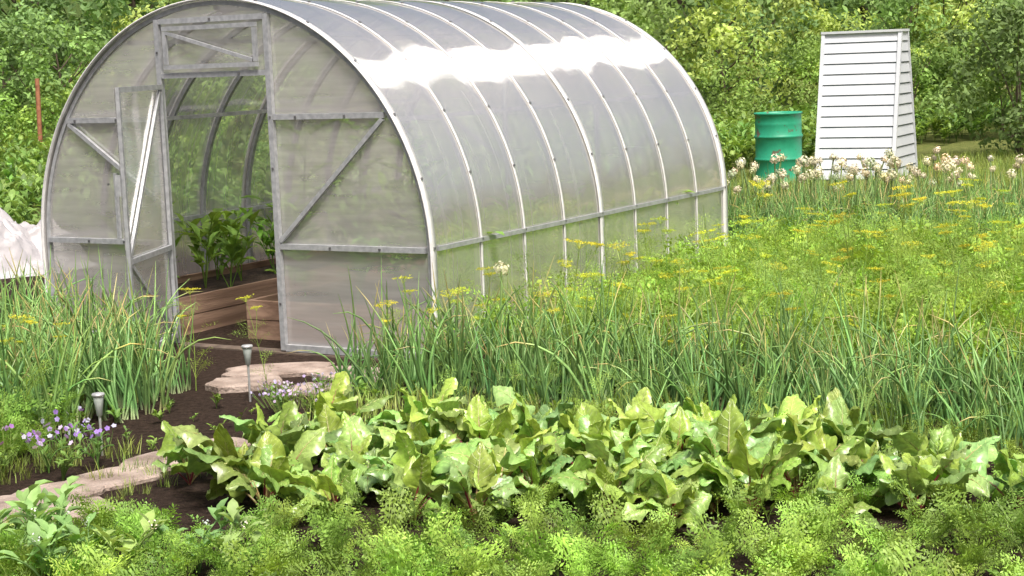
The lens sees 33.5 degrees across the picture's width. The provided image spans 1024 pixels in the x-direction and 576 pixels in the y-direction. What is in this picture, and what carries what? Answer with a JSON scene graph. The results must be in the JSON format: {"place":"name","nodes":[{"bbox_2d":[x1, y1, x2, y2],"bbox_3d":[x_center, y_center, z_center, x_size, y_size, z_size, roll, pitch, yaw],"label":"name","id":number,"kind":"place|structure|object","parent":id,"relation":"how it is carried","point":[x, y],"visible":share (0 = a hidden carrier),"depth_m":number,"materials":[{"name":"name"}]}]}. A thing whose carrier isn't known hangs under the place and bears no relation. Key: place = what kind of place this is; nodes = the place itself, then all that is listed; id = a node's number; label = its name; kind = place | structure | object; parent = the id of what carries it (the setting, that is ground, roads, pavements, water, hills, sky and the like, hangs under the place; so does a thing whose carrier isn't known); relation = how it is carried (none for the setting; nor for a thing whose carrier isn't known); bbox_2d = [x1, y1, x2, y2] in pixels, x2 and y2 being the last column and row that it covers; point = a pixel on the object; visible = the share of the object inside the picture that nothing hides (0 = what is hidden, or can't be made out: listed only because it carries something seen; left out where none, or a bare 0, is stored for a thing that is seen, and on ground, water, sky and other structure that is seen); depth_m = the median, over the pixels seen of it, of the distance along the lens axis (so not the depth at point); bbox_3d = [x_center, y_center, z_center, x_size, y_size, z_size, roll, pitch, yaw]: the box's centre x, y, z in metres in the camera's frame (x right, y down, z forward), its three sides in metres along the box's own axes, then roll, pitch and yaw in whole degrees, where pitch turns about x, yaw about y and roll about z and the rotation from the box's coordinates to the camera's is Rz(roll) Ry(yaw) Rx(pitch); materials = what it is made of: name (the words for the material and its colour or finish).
{"place":"outdoors","nodes":[
{"label":"outdoors","id":0,"kind":"place"},
{"bbox_2d":[0,362,382,523],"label":"stone path","id":1,"kind":"structure","parent":0,"point":[233,380],"depth_m":7.59,"materials":[{"name":"beige stone"}]},
{"bbox_2d":[0,0,1023,575],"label":"ground","id":2,"kind":"structure","parent":0,"point":[184,408],"depth_m":8.36,"materials":[{"name":"soil"}]},
{"bbox_2d":[35,78,42,141],"bbox_3d":[-9.117,-3.227,32.818,0.118,1.622,0.090,-2,8,0],"label":"rusty post","id":3,"kind":"object","parent":2,"relation":"on","point":[38,107],"visible":0.65,"depth_m":32.76,"materials":[{"name":"brown metal"}]},
{"bbox_2d":[0,381,90,473],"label":"carrot bed","id":4,"kind":"object","parent":2,"relation":"on","point":[18,426],"visible":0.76,"depth_m":7.84,"materials":[{"name":"green plant"}]},
{"bbox_2d":[0,208,96,278],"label":"plastic sheet heap","id":5,"kind":"object","parent":2,"relation":"on","point":[17,239],"visible":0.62,"depth_m":14.83,"materials":[{"name":"white plastic"}]},
{"bbox_2d":[0,406,115,480],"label":"viola flowers","id":6,"kind":"object","parent":2,"relation":"on","point":[67,460],"visible":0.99,"depth_m":7.29,"materials":[{"name":"purple plant"}]},
{"bbox_2d":[91,392,104,455],"bbox_3d":[-1.837,0.623,7.594,0.060,0.316,0.060,-2,8,0],"label":"solar garden light","id":7,"kind":"object","parent":2,"relation":"on","point":[98,398],"visible":0.95,"depth_m":7.57,"materials":[{"name":"metal"}]},
{"bbox_2d":[0,248,229,436],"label":"onion row","id":8,"kind":"object","parent":2,"relation":"on","point":[121,363],"visible":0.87,"depth_m":8.59,"materials":[{"name":"green plant"}]},
{"bbox_2d":[0,476,264,575],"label":"pea plants","id":9,"kind":"object","parent":2,"relation":"on","point":[41,525],"visible":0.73,"depth_m":5.72,"materials":[{"name":"green plant"}]},
{"bbox_2d":[241,344,252,401],"bbox_3d":[-1.344,0.450,8.683,0.060,0.326,0.060,-2,8,0],"label":"solar garden light","id":10,"kind":"object","parent":2,"relation":"on","point":[247,349],"visible":0.98,"depth_m":8.66,"materials":[{"name":"metal"}]},
{"bbox_2d":[250,372,351,417],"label":"alyssum flowers","id":11,"kind":"object","parent":2,"relation":"on","point":[284,394],"visible":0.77,"depth_m":8.27,"materials":[{"name":"white plant"}]},
{"bbox_2d":[41,0,727,360],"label":"greenhouse","id":12,"kind":"object","parent":2,"relation":"on","point":[604,71],"visible":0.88,"depth_m":11.15,"materials":[{"name":"clear polycarbonate plastic"},{"name":"galvanised steel"}]},
{"bbox_2d":[115,84,179,346],"bbox_3d":[-2.155,-0.404,10.014,0.046,1.560,0.820,-1,8,7],"label":"door leaf","id":13,"kind":"structure","parent":12,"relation":"in","point":[120,180],"depth_m":9.98,"materials":[{"name":"metal"}]},
{"bbox_2d":[161,22,258,69],"bbox_3d":[-1.792,-1.431,10.072,0.720,0.256,0.020,2,9,31],"label":"transom window frame","id":14,"kind":"structure","parent":12,"relation":"in","point":[166,66],"depth_m":10.05,"materials":[{"name":"metal"}]},
{"bbox_2d":[265,116,449,303],"bbox_3d":[-0.891,-0.473,10.615,1.171,1.178,0.926,2,9,31],"label":"tomato vine","id":15,"kind":"object","parent":12,"relation":"in","point":[310,232],"visible":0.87,"depth_m":10.58,"materials":[{"name":"green plant"}]},
{"bbox_2d":[89,171,694,305],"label":"pepper plants","id":16,"kind":"object","parent":12,"relation":"in","point":[231,246],"visible":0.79,"depth_m":11.56,"materials":[{"name":"green plant"}]},
{"bbox_2d":[0,7,1022,142],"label":"hedgerow bushes","id":17,"kind":"object","parent":2,"relation":"on","point":[811,51],"visible":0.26,"depth_m":33.36,"materials":[{"name":"green plant"}]},
{"bbox_2d":[0,397,1023,575],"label":"carrot bed","id":18,"kind":"object","parent":2,"relation":"on","point":[401,561],"visible":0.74,"depth_m":5.52,"materials":[{"name":"green plant"}]},
{"bbox_2d":[0,0,1023,138],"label":"distant trees","id":19,"kind":"object","parent":2,"relation":"on","point":[32,25],"visible":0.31,"depth_m":36.36,"materials":[{"name":"green plant"}]},
{"bbox_2d":[0,178,1023,575],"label":"dill plants","id":20,"kind":"object","parent":2,"relation":"on","point":[946,228],"visible":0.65,"depth_m":9.03,"materials":[{"name":"green plant"}]},
{"bbox_2d":[0,145,1023,575],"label":"ground weeds","id":21,"kind":"object","parent":2,"relation":"on","point":[366,391],"visible":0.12,"depth_m":8.05,"materials":[{"name":"green plant"}]},
{"bbox_2d":[151,371,1023,532],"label":"beet bed","id":22,"kind":"object","parent":2,"relation":"on","point":[589,446],"visible":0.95,"depth_m":6.49,"materials":[{"name":"green plant"}]},
{"bbox_2d":[287,254,1023,453],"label":"onion row","id":23,"kind":"object","parent":2,"relation":"on","point":[419,367],"visible":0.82,"depth_m":7.92,"materials":[{"name":"green plant"}]},
{"bbox_2d":[432,203,1023,382],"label":"plants","id":24,"kind":"object","parent":2,"relation":"on","point":[693,283],"visible":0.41,"depth_m":10.08,"materials":[{"name":"green plant"}]},
{"bbox_2d":[493,146,1023,383],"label":"flowering onion bed","id":25,"kind":"object","parent":2,"relation":"on","point":[883,193],"visible":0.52,"depth_m":14.10,"materials":[{"name":"green plant"}]},
{"bbox_2d":[754,111,802,183],"bbox_3d":[3.334,-1.758,21.275,0.610,0.878,0.610,-2,8,0],"label":"metal barrel","id":26,"kind":"object","parent":2,"relation":"on","point":[779,133],"visible":0.78,"depth_m":21.03,"materials":[{"name":"green paint"}]},
{"bbox_2d":[815,29,917,180],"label":"garden toilet shed","id":27,"kind":"structure","parent":2,"relation":"on","point":[865,108],"depth_m":21.22,"materials":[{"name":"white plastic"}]},
{"bbox_2d":[910,39,984,121],"bbox_3d":[6.451,-3.271,28.388,2.576,1.718,2.564,-2,8,0],"label":"currant shrub","id":28,"kind":"object","parent":2,"relation":"on","point":[928,70],"visible":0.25,"depth_m":28.12,"materials":[{"name":"green plant"}]},
{"bbox_2d":[922,0,1023,137],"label":"currant shrub","id":29,"kind":"object","parent":2,"relation":"on","point":[998,86],"visible":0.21,"depth_m":28.63,"materials":[{"name":"green plant"}]},
{"bbox_2d":[927,0,1023,156],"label":"currant shrub","id":30,"kind":"object","parent":2,"relation":"on","point":[1011,52],"visible":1,"depth_m":23.74,"materials":[{"name":"green plant"}]},
{"bbox_2d":[0,95,1023,248],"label":"potato field","id":31,"kind":"structure","parent":0,"point":[22,168],"depth_m":22.70,"materials":[{"name":"green plant"}]}
]}

